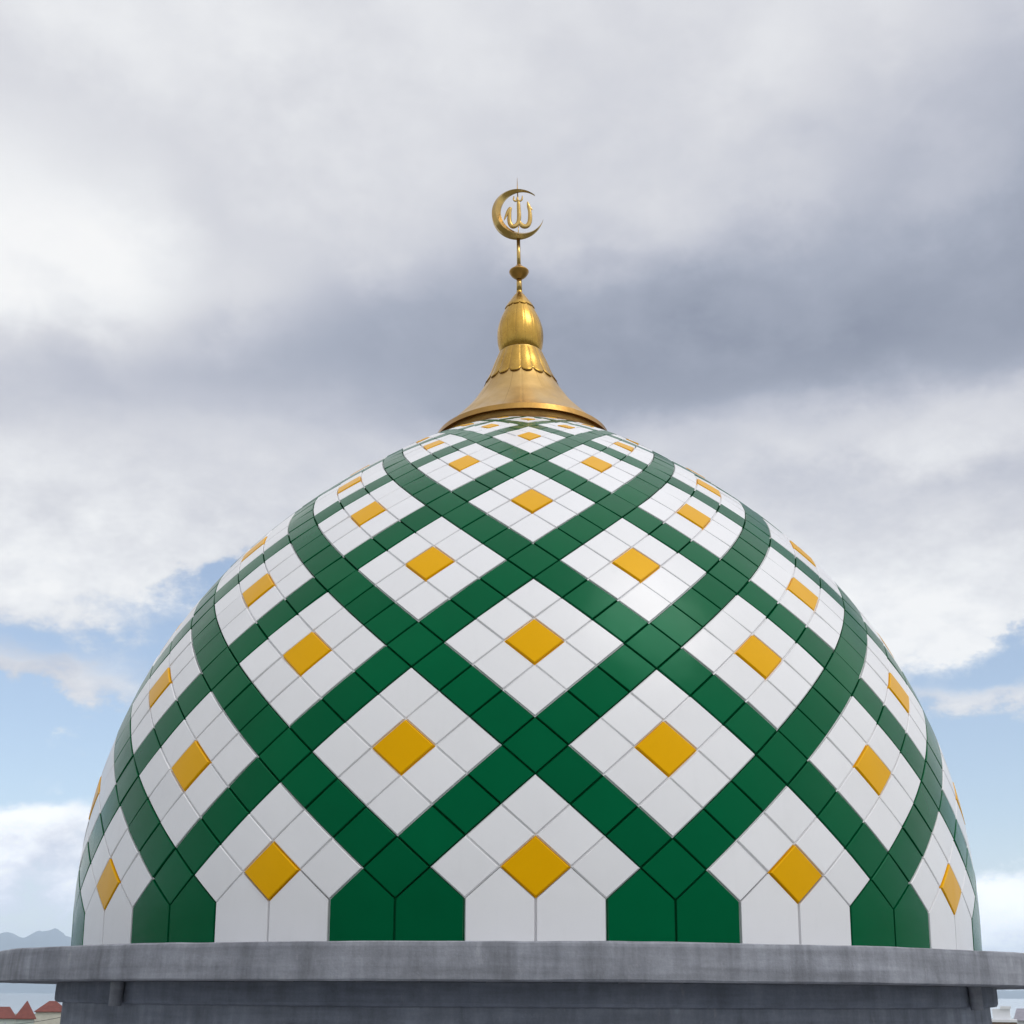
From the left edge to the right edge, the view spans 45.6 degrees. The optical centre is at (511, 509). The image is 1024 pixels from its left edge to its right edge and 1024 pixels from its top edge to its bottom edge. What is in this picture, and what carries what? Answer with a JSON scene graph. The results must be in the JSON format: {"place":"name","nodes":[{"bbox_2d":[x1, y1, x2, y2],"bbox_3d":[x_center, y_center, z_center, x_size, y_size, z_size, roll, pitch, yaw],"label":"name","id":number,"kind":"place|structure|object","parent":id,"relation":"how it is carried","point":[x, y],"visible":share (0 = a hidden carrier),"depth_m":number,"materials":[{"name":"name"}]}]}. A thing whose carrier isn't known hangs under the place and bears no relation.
{"place":"outdoors","nodes":[
{"label":"outdoors","id":0,"kind":"place"},
{"bbox_2d":[0,1007,15,1023],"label":"house","id":1,"kind":"structure","parent":0,"point":[7,1015],"depth_m":278.44,"materials":[{"name":"red tile"}]},
{"bbox_2d":[13,1001,35,1023],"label":"house","id":2,"kind":"structure","parent":0,"point":[25,1014],"depth_m":260.36,"materials":[{"name":"red tile"}]},
{"bbox_2d":[34,1001,61,1023],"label":"house","id":3,"kind":"structure","parent":0,"point":[51,1010],"depth_m":301.11,"materials":[{"name":"white paint"}]},
{"bbox_2d":[0,928,1023,998],"bbox_3d":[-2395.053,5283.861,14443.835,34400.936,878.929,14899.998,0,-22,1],"label":"mountains","id":4,"kind":"structure","parent":0,"point":[54,937],"depth_m":16070.40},
{"bbox_2d":[0,993,1023,1018],"bbox_3d":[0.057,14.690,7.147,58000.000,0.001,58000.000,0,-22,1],"label":"sea","id":5,"kind":"structure","parent":0,"point":[15,1002],"depth_m":1874.34,"materials":[{"name":"blue liquid"}]},
{"bbox_2d":[0,0,1023,990],"label":"sky","id":6,"kind":"structure","parent":0,"point":[253,256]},
{"bbox_2d":[992,1006,1016,1023],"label":"flat roofed building","id":7,"kind":"structure","parent":0,"point":[1001,1015],"depth_m":260.71,"materials":[{"name":"white paint"}]},
{"bbox_2d":[1014,1008,1023,1023],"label":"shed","id":8,"kind":"structure","parent":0,"point":[1019,1015],"depth_m":305.59,"materials":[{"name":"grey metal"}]},
{"label":"ground","id":9,"kind":"structure","parent":0,"visible":0},
{"bbox_2d":[0,941,1023,1023],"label":"concrete drum","id":10,"kind":"object","parent":9,"relation":"on","point":[462,982],"visible":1,"depth_m":7.52,"materials":[{"name":"paint"}]},
{"bbox_2d":[71,414,981,984],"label":"dome","id":11,"kind":"structure","parent":10,"relation":"on","point":[525,678],"depth_m":8.63,"materials":[{"name":"white tile"}]},
{"bbox_2d":[438,182,606,432],"bbox_3d":[0.089,-2.255,13.900,1.936,3.733,1.936,-1,-22,0],"label":"finial","id":12,"kind":"object","parent":11,"relation":"on","point":[521,379],"visible":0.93,"depth_m":13.25,"materials":[{"name":"gold metal"}]}
]}

